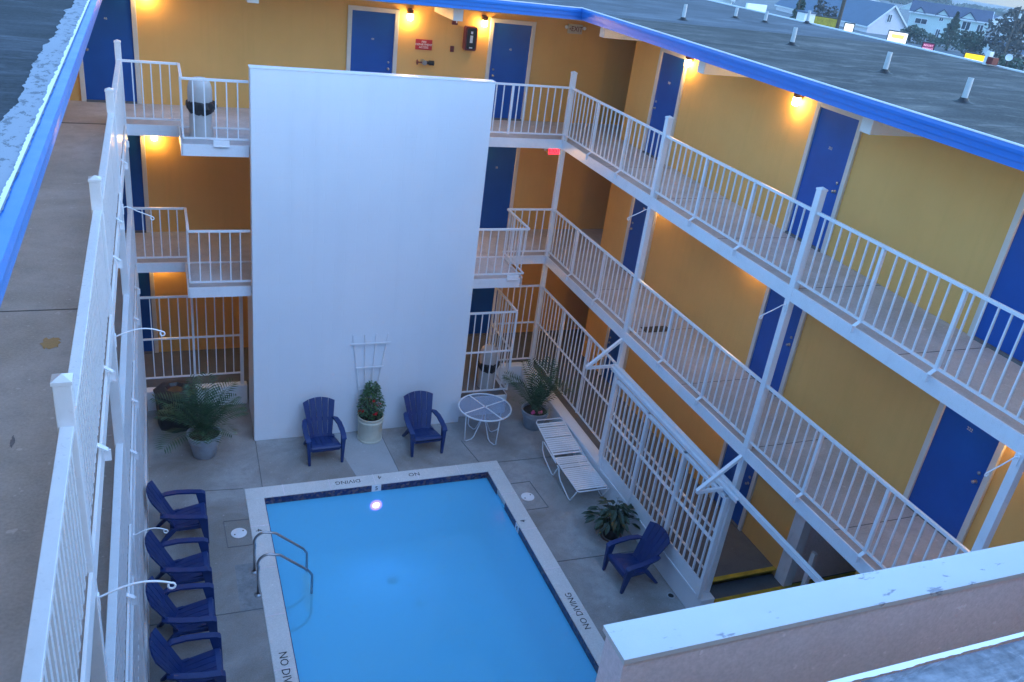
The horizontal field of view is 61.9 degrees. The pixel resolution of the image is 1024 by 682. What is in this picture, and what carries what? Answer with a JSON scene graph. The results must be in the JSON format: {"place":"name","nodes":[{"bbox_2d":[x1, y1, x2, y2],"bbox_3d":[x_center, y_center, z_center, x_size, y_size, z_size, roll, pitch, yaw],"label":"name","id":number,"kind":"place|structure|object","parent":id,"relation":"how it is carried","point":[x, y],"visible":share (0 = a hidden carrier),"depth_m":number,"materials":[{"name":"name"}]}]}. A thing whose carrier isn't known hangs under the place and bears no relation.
{"place":"outdoors","nodes":[
{"label":"outdoors","id":0,"kind":"place"},
{"bbox_2d":[148,382,685,681],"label":"pool deck","id":1,"kind":"structure","parent":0,"point":[566,532],"depth_m":15.82,"materials":[{"name":"concrete"}]},
{"bbox_2d":[0,0,136,681],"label":"motel wing","id":2,"kind":"structure","parent":1,"relation":"on","point":[49,162],"depth_m":7.11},
{"bbox_2d":[40,337,60,348],"bbox_3d":[-4.291,0.019,7.928,0.183,0.001,0.253,-3,28,-22],"label":"rust stain","id":3,"kind":"object","parent":2,"relation":"on","point":[53,342],"visible":1,"depth_m":7.93,"materials":[{"name":"concrete"}]},
{"bbox_2d":[68,210,115,526],"bbox_3d":[-3.288,0.120,6.778,0.148,1.160,3.720,-3,28,-22],"label":"walkway railing","id":4,"kind":"object","parent":2,"relation":"attached to","point":[87,367],"visible":0.84,"depth_m":6.41,"materials":[{"name":"white metal"}]},
{"bbox_2d":[98,113,124,282],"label":"walkway railing","id":5,"kind":"object","parent":2,"relation":"attached to","point":[108,173],"visible":0.77,"depth_m":9.77,"materials":[{"name":"white metal"}]},
{"bbox_2d":[112,59,128,168],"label":"walkway railing","id":6,"kind":"object","parent":2,"relation":"attached to","point":[118,95],"visible":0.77,"depth_m":13.17,"materials":[{"name":"white metal"}]},
{"bbox_2d":[105,443,136,681],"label":"walkway railing","id":7,"kind":"object","parent":2,"relation":"attached to","point":[115,639],"visible":0.98,"depth_m":7.82,"materials":[{"name":"white metal"}]},
{"bbox_2d":[119,294,138,485],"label":"walkway railing","id":8,"kind":"object","parent":2,"relation":"attached to","point":[125,368],"visible":0.8,"depth_m":10.94,"materials":[{"name":"white metal"}]},
{"bbox_2d":[126,208,139,326],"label":"walkway railing","id":9,"kind":"object","parent":2,"relation":"attached to","point":[130,252],"visible":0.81,"depth_m":14.33,"materials":[{"name":"white metal"}]},
{"bbox_2d":[50,373,108,681],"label":"support post","id":10,"kind":"object","parent":1,"relation":"on","point":[62,385],"visible":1,"depth_m":5.13,"materials":[{"name":"white metal"}]},
{"bbox_2d":[20,426,86,681],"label":"walkway railing","id":11,"kind":"object","parent":10,"relation":"attached to","point":[53,647],"visible":1,"depth_m":4.22,"materials":[{"name":"white metal"}]},
{"bbox_2d":[97,580,175,612],"bbox_3d":[-2.480,1.671,5.650,0.485,0.195,0.040,-3,28,-22],"label":"plant hook","id":12,"kind":"object","parent":10,"relation":"attached to","point":[134,583],"visible":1,"depth_m":5.60,"materials":[{"name":"white paint"}]},
{"bbox_2d":[88,175,146,681],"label":"support post","id":13,"kind":"object","parent":1,"relation":"on","point":[95,190],"visible":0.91,"depth_m":8.96,"materials":[{"name":"white metal"}]},
{"bbox_2d":[130,576,142,681],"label":"barred fence","id":14,"kind":"object","parent":13,"relation":"attached to","point":[135,669],"visible":0.59,"depth_m":9.59,"materials":[{"name":"white metal"}]},
{"bbox_2d":[133,408,144,644],"bbox_3d":[-5.284,2.703,12.076,0.045,1.940,3.840,-3,28,-22],"label":"barred fence","id":15,"kind":"object","parent":13,"relation":"attached to","point":[138,513],"visible":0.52,"depth_m":11.98,"materials":[{"name":"white metal"}]},
{"bbox_2d":[104,87,148,527],"bbox_3d":[-5.722,-0.060,12.770,0.110,7.325,0.110,-3,28,-22],"label":"support post","id":16,"kind":"object","parent":1,"relation":"on","point":[109,97],"visible":0.57,"depth_m":12.25,"materials":[{"name":"white metal"}]},
{"bbox_2d":[113,39,147,404],"bbox_3d":[-7.090,-1.813,15.952,0.110,7.325,0.110,-3,28,-22],"label":"support post","id":17,"kind":"object","parent":1,"relation":"on","point":[118,56],"visible":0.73,"depth_m":15.44,"materials":[{"name":"white metal"}]},
{"bbox_2d":[140,295,239,378],"bbox_3d":[-6.445,-0.084,17.256,1.872,1.840,0.045,-3,28,-22],"label":"barred fence","id":18,"kind":"object","parent":17,"relation":"attached to","point":[193,337],"visible":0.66,"depth_m":17.25,"materials":[{"name":"white metal"}]},
{"bbox_2d":[144,393,149,681],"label":"kerb wall","id":19,"kind":"structure","parent":1,"relation":"on","point":[146,608],"depth_m":13.09,"materials":[{"name":"grey concrete"}]},
{"bbox_2d":[136,300,144,470],"bbox_3d":[-6.663,0.936,15.282,0.045,1.940,3.783,-3,28,-22],"label":"barred fence","id":20,"kind":"object","parent":19,"relation":"on","point":[140,380],"visible":0.56,"depth_m":15.40,"materials":[{"name":"white metal"}]},
{"bbox_2d":[153,380,196,432],"bbox_3d":[-6.734,1.293,17.118,0.776,0.858,0.776,-10,31,-32],"label":"octagonal bin","id":21,"kind":"object","parent":1,"relation":"on","point":[173,387],"visible":0.67,"depth_m":16.90,"materials":[{"name":"plastic"}]},
{"bbox_2d":[146,480,208,542],"bbox_3d":[-5.553,2.816,14.183,0.919,1.006,0.804,-3,28,-22],"label":"garden chair","id":22,"kind":"object","parent":1,"relation":"on","point":[195,516],"visible":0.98,"depth_m":14.14,"materials":[{"name":"blue plastic"}]},
{"bbox_2d":[145,530,212,595],"bbox_3d":[-5.120,3.396,13.126,0.919,1.006,0.804,-4,28,-23],"label":"garden chair","id":23,"kind":"object","parent":1,"relation":"on","point":[193,568],"visible":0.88,"depth_m":13.09,"materials":[{"name":"blue plastic"}]},
{"bbox_2d":[145,576,217,641],"bbox_3d":[-4.740,3.869,12.270,0.919,1.006,0.804,-3,28,-22],"label":"garden chair","id":24,"kind":"object","parent":1,"relation":"on","point":[197,617],"visible":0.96,"depth_m":12.23,"materials":[{"name":"blue plastic"}]},
{"bbox_2d":[149,627,225,681],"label":"garden chair","id":25,"kind":"object","parent":1,"relation":"on","point":[207,666],"visible":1,"depth_m":11.52,"materials":[{"name":"blue plastic"}]},
{"bbox_2d":[147,381,247,410],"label":"kerb wall","id":26,"kind":"structure","parent":1,"relation":"on","point":[240,390],"depth_m":18.01,"materials":[{"name":"grey concrete"}]},
{"bbox_2d":[239,296,243,384],"bbox_3d":[-5.597,-0.023,17.654,0.070,2.110,0.060,-3,28,-22],"label":"fence post","id":27,"kind":"object","parent":26,"relation":"on","point":[241,340],"visible":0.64,"depth_m":17.63,"materials":[{"name":"white metal"}]},
{"bbox_2d":[150,372,247,459],"bbox_3d":[-5.891,1.419,16.142,1.766,1.695,2.210,-3,28,-22],"label":"potted palm","id":28,"kind":"object","parent":1,"relation":"on","point":[203,433],"visible":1,"depth_m":16.15,"materials":[{"name":"plant"}]},
{"bbox_2d":[235,563,262,611],"bbox_3d":[-4.175,3.892,13.520,0.330,0.001,1.090,-3,28,-22],"label":"rough deck patch","id":29,"kind":"object","parent":1,"relation":"on","point":[247,586],"visible":0.8,"depth_m":13.49,"materials":[{"name":"concrete"}]},
{"bbox_2d":[302,397,346,465],"bbox_3d":[-3.748,1.761,16.830,0.804,1.006,0.919,-4,28,-23],"label":"garden chair","id":30,"kind":"object","parent":1,"relation":"on","point":[320,439],"visible":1,"depth_m":16.90,"materials":[{"name":"blue plastic"}]},
{"bbox_2d":[178,64,521,440],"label":"stair tower","id":31,"kind":"structure","parent":1,"relation":"on","point":[366,193],"depth_m":15.96,"materials":[{"name":"white paint"}]},
{"bbox_2d":[122,59,248,140],"bbox_3d":[-5.600,-4.093,14.521,2.236,1.005,0.832,20,28,23],"label":"walkway railing","id":32,"kind":"object","parent":31,"relation":"attached to","point":[180,86],"visible":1,"depth_m":14.45,"materials":[{"name":"white metal"}]},
{"bbox_2d":[133,207,250,282],"bbox_3d":[-5.920,-1.758,15.670,2.236,1.005,0.832,20,28,23],"label":"walkway railing","id":33,"kind":"object","parent":31,"relation":"attached to","point":[190,231],"visible":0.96,"depth_m":15.62,"materials":[{"name":"white metal"}]},
{"bbox_2d":[185,76,216,139],"bbox_3d":[-5.339,-4.020,14.673,0.518,1.035,0.475,-3,28,-22],"label":"litter bin","id":34,"kind":"object","parent":31,"relation":"on","point":[199,108],"visible":0.83,"depth_m":14.51,"materials":[{"name":"plastic"}]},
{"bbox_2d":[350,333,390,407],"bbox_3d":[-2.889,0.643,17.261,0.820,1.733,0.050,-3,28,-22],"label":"trellis","id":35,"kind":"object","parent":31,"relation":"attached to","point":[373,366],"visible":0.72,"depth_m":17.13,"materials":[{"name":"white paint"}]},
{"bbox_2d":[477,344,499,388],"bbox_3d":[-0.530,0.546,19.136,0.518,1.035,0.475,-3,28,-22],"label":"litter bin","id":36,"kind":"object","parent":31,"relation":"on","point":[486,368],"visible":0.81,"depth_m":18.95,"materials":[{"name":"stone"}]},
{"bbox_2d":[474,208,551,275],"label":"walkway railing","id":37,"kind":"object","parent":31,"relation":"attached to","point":[513,230],"visible":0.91,"depth_m":17.85,"materials":[{"name":"white metal"}]},
{"bbox_2d":[334,431,397,475],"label":"pale deck slab","id":38,"kind":"structure","parent":1,"relation":"on","point":[361,458],"depth_m":17.08,"materials":[{"name":"concrete"}]},
{"bbox_2d":[357,380,386,443],"bbox_3d":[-2.874,1.422,17.405,0.616,1.319,0.567,-3,28,-22],"label":"flower pot","id":39,"kind":"object","parent":38,"relation":"on","point":[370,419],"visible":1,"depth_m":17.32,"materials":[{"name":"white ceramic"}]},
{"bbox_2d":[149,437,633,625],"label":"deck joints","id":40,"kind":"object","parent":1,"relation":"on","point":[398,470],"visible":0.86,"depth_m":15.61,"materials":[{"name":"concrete"}]},
{"bbox_2d":[244,461,604,681],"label":"pool coping","id":41,"kind":"object","parent":1,"relation":"on","point":[278,633],"visible":0.94,"depth_m":14.88,"materials":[{"name":"concrete"}]},
{"bbox_2d":[251,531,312,596],"bbox_3d":[-3.707,3.893,13.783,0.928,1.731,0.644,-3,28,-22],"label":"pool ladder","id":42,"kind":"object","parent":41,"relation":"attached to","point":[258,593],"visible":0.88,"depth_m":13.54,"materials":[{"name":"metal"}]},
{"bbox_2d":[402,391,446,456],"bbox_3d":[-1.844,1.678,17.530,0.804,1.006,0.919,-4,29,-23],"label":"garden chair","id":43,"kind":"object","parent":1,"relation":"on","point":[420,430],"visible":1,"depth_m":17.61,"materials":[{"name":"blue plastic"}]},
{"bbox_2d":[62,0,867,398],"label":"motel wing","id":44,"kind":"structure","parent":1,"relation":"on","point":[528,42],"depth_m":17.97,"materials":[{"name":"yellow paint"}]},
{"bbox_2d":[79,0,141,103],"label":"door","id":45,"kind":"structure","parent":44,"relation":"in","point":[115,19],"depth_m":15.92,"materials":[{"name":"paint"}]},
{"bbox_2d":[123,135,150,232],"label":"door","id":46,"kind":"structure","parent":44,"relation":"in","point":[137,154],"depth_m":17.14,"materials":[{"name":"wood"}]},
{"bbox_2d":[138,273,158,353],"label":"door","id":47,"kind":"structure","parent":44,"relation":"in","point":[146,280],"depth_m":18.39,"materials":[{"name":"wood"}]},
{"bbox_2d":[346,5,399,73],"bbox_3d":[-2.902,-5.774,17.661,1.050,2.135,0.077,-3,28,-22],"label":"door","id":48,"kind":"structure","parent":44,"relation":"in","point":[372,32],"depth_m":17.48,"materials":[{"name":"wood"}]},
{"bbox_2d":[415,39,431,50],"bbox_3d":[-1.850,-6.219,17.906,0.362,0.210,0.014,-3,28,-22],"label":"wall sign","id":49,"kind":"object","parent":44,"relation":"attached to","point":[422,44],"visible":1,"depth_m":17.90,"materials":[{"name":"red paint"}]},
{"bbox_2d":[462,26,477,50],"bbox_3d":[-0.887,-6.422,18.108,0.260,0.480,0.178,-3,28,-22],"label":"extinguisher cabinet","id":50,"kind":"object","parent":44,"relation":"attached to","point":[470,33],"visible":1,"depth_m":18.04,"materials":[{"name":"plastic"}]},
{"bbox_2d":[468,288,501,335],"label":"door","id":51,"kind":"structure","parent":44,"relation":"in","point":[482,298],"depth_m":21.36,"materials":[{"name":"wood"}]},
{"bbox_2d":[480,147,520,227],"bbox_3d":[-0.408,-3.610,19.945,1.050,2.135,0.045,-3,28,-22],"label":"door","id":52,"kind":"structure","parent":44,"relation":"in","point":[502,162],"depth_m":20.00,"materials":[{"name":"wood"}]},
{"bbox_2d":[484,18,536,120],"bbox_3d":[-0.081,-5.939,18.783,1.050,2.135,0.077,-3,28,-22],"label":"door","id":53,"kind":"structure","parent":44,"relation":"in","point":[510,42],"depth_m":18.70,"materials":[{"name":"paint"}]},
{"bbox_2d":[490,82,570,135],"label":"walkway railing","id":54,"kind":"object","parent":44,"relation":"attached to","point":[511,101],"visible":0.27,"depth_m":17.47,"materials":[{"name":"white metal"}]},
{"bbox_2d":[459,378,506,416],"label":"kerb wall","id":55,"kind":"structure","parent":1,"relation":"on","point":[475,404],"depth_m":18.96,"materials":[{"name":"grey concrete"}]},
{"bbox_2d":[458,393,511,444],"bbox_3d":[-0.611,1.704,18.124,1.144,0.734,1.144,-3,28,-22],"label":"patio table","id":56,"kind":"object","parent":1,"relation":"on","point":[485,420],"visible":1,"depth_m":18.05,"materials":[{"name":"white metal"}]},
{"bbox_2d":[502,356,582,430],"bbox_3d":[0.600,1.226,18.545,1.858,1.519,1.775,-3,28,-22],"label":"potted palm","id":57,"kind":"object","parent":1,"relation":"on","point":[534,409],"visible":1,"depth_m":18.58,"materials":[{"name":"plant"}]},
{"bbox_2d":[528,71,577,365],"bbox_3d":[0.837,-2.278,19.106,0.110,7.325,0.110,-3,28,-22],"label":"support post","id":58,"kind":"object","parent":1,"relation":"on","point":[568,112],"visible":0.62,"depth_m":18.79,"materials":[{"name":"white metal"}]},
{"bbox_2d":[461,284,539,393],"bbox_3d":[-0.246,-0.070,19.116,0.897,1.940,2.422,15,27,14],"label":"barred fence","id":59,"kind":"object","parent":58,"relation":"attached to","point":[500,332],"visible":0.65,"depth_m":18.78,"materials":[{"name":"white metal"}]},
{"bbox_2d":[536,418,608,500],"bbox_3d":[1.147,2.420,17.359,0.722,0.562,2.308,-3,28,-22],"label":"sun lounger","id":60,"kind":"object","parent":1,"relation":"on","point":[571,440],"visible":1,"depth_m":17.24,"materials":[{"name":"white plastic"}]},
{"bbox_2d":[496,361,714,608],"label":"kerb wall","id":61,"kind":"structure","parent":1,"relation":"on","point":[683,592],"depth_m":17.19,"materials":[{"name":"grey concrete"}]},
{"bbox_2d":[532,287,616,442],"bbox_3d":[1.270,0.427,18.414,0.045,1.840,3.783,-3,28,-22],"label":"barred fence","id":62,"kind":"object","parent":61,"relation":"on","point":[591,339],"visible":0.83,"depth_m":18.22,"materials":[{"name":"white metal"}]},
{"bbox_2d":[597,378,729,599],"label":"sliding gate","id":63,"kind":"structure","parent":61,"relation":"on","point":[693,581],"depth_m":14.66,"materials":[{"name":"white metal"}]},
{"bbox_2d":[581,497,639,541],"bbox_3d":[1.839,3.267,15.611,1.147,0.757,1.051,-3,28,-22],"label":"potted plant","id":64,"kind":"object","parent":1,"relation":"on","point":[614,525],"visible":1,"depth_m":15.47,"materials":[{"name":"green plant"}]},
{"bbox_2d":[598,116,673,456],"bbox_3d":[2.205,-0.524,15.923,0.110,7.325,0.110,-3,28,-22],"label":"support post","id":65,"kind":"object","parent":1,"relation":"on","point":[668,123],"visible":0.62,"depth_m":15.32,"materials":[{"name":"white metal"}]},
{"bbox_2d":[585,338,622,369],"bbox_3d":[1.750,0.238,16.148,0.694,0.619,0.060,-3,28,-22],"label":"gate brace","id":66,"kind":"object","parent":65,"relation":"attached to","point":[589,366],"visible":0.86,"depth_m":16.13,"materials":[{"name":"white metal"}]},
{"bbox_2d":[606,367,731,567],"bbox_3d":[2.652,2.176,15.199,0.045,1.800,3.840,-3,28,-22],"label":"barred fence","id":67,"kind":"object","parent":65,"relation":"attached to","point":[683,495],"visible":0.29,"depth_m":14.96,"materials":[{"name":"white metal"}]},
{"bbox_2d":[602,521,669,593],"bbox_3d":[2.158,3.674,14.644,0.876,0.958,0.766,-5,29,-25],"label":"garden chair","id":68,"kind":"object","parent":1,"relation":"on","point":[653,543],"visible":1,"depth_m":14.68,"materials":[{"name":"blue plastic"}]},
{"bbox_2d":[703,187,827,591],"bbox_3d":[3.594,1.255,12.694,0.110,7.325,0.110,-3,28,-22],"label":"support post","id":69,"kind":"object","parent":1,"relation":"on","point":[799,267],"visible":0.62,"depth_m":12.19,"materials":[{"name":"white metal"}]},
{"bbox_2d":[695,454,742,493],"bbox_3d":[3.139,2.018,12.918,0.694,0.619,0.060,-3,28,-22],"label":"gate brace","id":70,"kind":"object","parent":69,"relation":"attached to","point":[700,489],"visible":0.89,"depth_m":12.90,"materials":[{"name":"white metal"}]},
{"bbox_2d":[611,364,823,582],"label":"gate track","id":71,"kind":"structure","parent":70,"relation":"attached to","point":[733,493],"depth_m":13.49,"materials":[{"name":"white metal"}]},
{"bbox_2d":[533,7,1023,602],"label":"motel wing","id":72,"kind":"structure","parent":1,"relation":"on","point":[911,157],"depth_m":13.13,"materials":[{"name":"yellow paint"}]},
{"bbox_2d":[548,209,633,323],"bbox_3d":[1.498,-1.523,17.437,0.132,1.160,3.783,-3,28,-22],"label":"walkway railing","id":73,"kind":"object","parent":72,"relation":"attached to","point":[574,248],"visible":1,"depth_m":17.25,"materials":[{"name":"white metal"}]},
{"bbox_2d":[565,87,662,189],"bbox_3d":[1.818,-3.859,16.288,0.132,1.160,3.783,-3,28,-22],"label":"walkway railing","id":74,"kind":"object","parent":72,"relation":"attached to","point":[627,133],"visible":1,"depth_m":16.10,"materials":[{"name":"white metal"}]},
{"bbox_2d":[599,326,629,394],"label":"door","id":75,"kind":"structure","parent":72,"relation":"in","point":[611,337],"depth_m":19.94,"materials":[{"name":"wood"}]},
{"bbox_2d":[620,196,657,281],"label":"door","id":76,"kind":"structure","parent":72,"relation":"in","point":[634,230],"depth_m":18.61,"materials":[{"name":"wood"}]},
{"bbox_2d":[642,48,687,164],"bbox_3d":[3.065,-4.751,17.246,0.077,2.135,1.050,-3,28,-22],"label":"door","id":77,"kind":"structure","parent":72,"relation":"in","point":[671,71],"depth_m":17.20,"materials":[{"name":"wood"}]},
{"bbox_2d":[628,278,761,437],"bbox_3d":[2.876,0.244,14.231,0.132,1.160,3.840,-3,28,-22],"label":"walkway railing","id":78,"kind":"object","parent":72,"relation":"attached to","point":[713,349],"visible":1,"depth_m":14.01,"materials":[{"name":"white metal"}]},
{"bbox_2d":[655,135,810,277],"bbox_3d":[3.197,-2.092,13.082,0.132,1.160,3.840,-3,28,-22],"label":"walkway railing","id":79,"kind":"object","parent":72,"relation":"attached to","point":[752,197],"visible":1,"depth_m":12.83,"materials":[{"name":"white metal"}]},
{"bbox_2d":[709,440,758,530],"bbox_3d":[4.129,2.302,15.611,0.077,2.135,1.050,-3,28,-22],"label":"door","id":80,"kind":"structure","parent":72,"relation":"in","point":[750,477],"depth_m":15.71,"materials":[{"name":"wood"}]},
{"bbox_2d":[745,286,806,396],"bbox_3d":[4.472,-0.202,14.379,0.077,2.135,1.050,-3,28,-22],"label":"door","id":81,"kind":"structure","parent":72,"relation":"in","point":[765,329],"depth_m":14.50,"materials":[{"name":"wood"}]},
{"bbox_2d":[583,166,987,529],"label":"slab joints","id":82,"kind":"object","parent":72,"relation":"on","point":[752,378],"visible":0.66,"depth_m":12.96,"materials":[{"name":"concrete"}]},
{"bbox_2d":[783,101,862,253],"bbox_3d":[4.792,-2.538,13.230,0.077,2.135,1.050,-3,28,-22],"label":"door","id":83,"kind":"structure","parent":72,"relation":"in","point":[834,136],"depth_m":13.16,"materials":[{"name":"wood"}]},
{"bbox_2d":[750,385,970,568],"bbox_3d":[4.244,1.996,11.051,0.132,1.160,3.720,-3,28,-22],"label":"walkway railing","id":84,"kind":"object","parent":72,"relation":"attached to","point":[917,510],"visible":0.83,"depth_m":10.97,"materials":[{"name":"white metal"}]},
{"bbox_2d":[797,212,1023,424],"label":"walkway railing","id":85,"kind":"object","parent":72,"relation":"attached to","point":[967,290],"visible":1,"depth_m":9.72,"materials":[{"name":"white metal"}]},
{"bbox_2d":[901,402,1005,545],"bbox_3d":[5.836,1.546,11.207,0.077,2.135,1.050,-3,28,-22],"label":"door","id":86,"kind":"structure","parent":72,"relation":"in","point":[947,482],"depth_m":11.30,"materials":[{"name":"wood"}]},
{"bbox_2d":[953,77,973,103],"bbox_3d":[5.813,-3.207,10.897,0.260,0.300,0.256,-3,28,-22],"label":"roof vent","id":87,"kind":"object","parent":72,"relation":"on","point":[963,98],"visible":1,"depth_m":10.88,"materials":[{"name":"paint"}]},
{"bbox_2d":[967,192,1023,365],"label":"door","id":88,"kind":"structure","parent":72,"relation":"in","point":[1005,285],"depth_m":10.41,"materials":[{"name":"wood"}]},
{"bbox_2d":[800,551,817,585],"bbox_3d":[4.919,4.059,14.296,0.160,1.252,0.160,-3,28,-22],"label":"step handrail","id":89,"kind":"object","parent":1,"relation":"on","point":[811,563],"visible":0.32,"depth_m":14.12,"materials":[{"name":"white metal"}]},
{"bbox_2d":[596,541,1023,681],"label":"guard wall","id":90,"kind":"structure","parent":1,"relation":"on","point":[832,629],"depth_m":4.41,"materials":[{"name":"paint"}]},
{"bbox_2d":[971,436,1023,551],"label":"support post","id":91,"kind":"object","parent":1,"relation":"on","point":[1004,495],"depth_m":8.89,"materials":[{"name":"white metal"}]},
{"bbox_2d":[732,0,1023,69],"bbox_3d":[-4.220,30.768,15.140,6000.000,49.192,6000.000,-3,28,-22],"label":"ground","id":92,"kind":"structure","parent":0,"point":[772,7],"depth_m":195.15,"materials":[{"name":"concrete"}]},
{"bbox_2d":[813,0,838,17],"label":"broadleaf tree","id":93,"kind":"object","parent":92,"relation":"on","point":[821,8],"visible":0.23,"depth_m":96.52,"materials":[{"name":"green plant"}]},
{"bbox_2d":[814,15,838,28],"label":"board sign","id":94,"kind":"object","parent":92,"relation":"on","point":[826,21],"visible":0.29,"depth_m":61.99,"materials":[{"name":"plastic"}]},
{"bbox_2d":[775,0,907,34],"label":"gable house","id":95,"kind":"structure","parent":92,"relation":"on","point":[871,16],"depth_m":154.15,"materials":[{"name":"white paint"}]},
{"bbox_2d":[886,30,909,43],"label":"shop sign","id":96,"kind":"object","parent":92,"relation":"on","point":[897,36],"visible":0.23,"depth_m":52.06,"materials":[{"name":"plastic"}]},
{"bbox_2d":[900,24,926,44],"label":"bush","id":97,"kind":"object","parent":92,"relation":"on","point":[916,31],"visible":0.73,"depth_m":140.96,"materials":[{"name":"green plant"}]},
{"bbox_2d":[888,0,959,6],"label":"distant tree","id":98,"kind":"object","parent":92,"relation":"on","point":[945,2],"visible":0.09,"depth_m":439.90,"materials":[{"name":"green plant"}]},
{"bbox_2d":[934,11,960,50],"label":"conifer","id":99,"kind":"object","parent":92,"relation":"on","point":[952,29],"visible":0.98,"depth_m":135.05,"materials":[{"name":"green plant"}]},
{"bbox_2d":[907,0,994,43],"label":"long house","id":100,"kind":"structure","parent":92,"relation":"on","point":[933,18],"depth_m":158.59,"materials":[{"name":"white"}]},
{"bbox_2d":[955,29,986,53],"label":"broadleaf tree","id":101,"kind":"object","parent":92,"relation":"on","point":[972,41],"visible":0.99,"depth_m":126.33,"materials":[{"name":"green plant"}]},
{"bbox_2d":[980,7,1023,67],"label":"broadleaf tree","id":102,"kind":"object","parent":92,"relation":"on","point":[1004,29],"visible":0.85,"depth_m":122.87,"materials":[{"name":"green plant"}]},
{"bbox_2d":[996,54,1023,70],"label":"bush","id":103,"kind":"object","parent":92,"relation":"on","point":[1010,65],"visible":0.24,"depth_m":90.64,"materials":[{"name":"green plant"}]},
{"bbox_2d":[828,632,1023,681],"bbox_3d":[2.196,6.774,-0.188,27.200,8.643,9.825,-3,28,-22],"label":"roof edge","id":104,"kind":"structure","parent":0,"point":[1003,663],"depth_m":1.92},
{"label":"pool basin","id":105,"kind":"structure","parent":0,"visible":0},
{"bbox_2d":[266,478,596,681],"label":"pool water","id":106,"kind":"structure","parent":105,"relation":"in","point":[442,582],"depth_m":14.05,"materials":[{"name":"blue liquid"}]},
{"bbox_2d":[264,472,598,681],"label":"waterline tiles","id":107,"kind":"object","parent":105,"relation":"attached to","point":[314,495],"visible":0.92,"depth_m":15.86,"materials":[{"name":"tile"}]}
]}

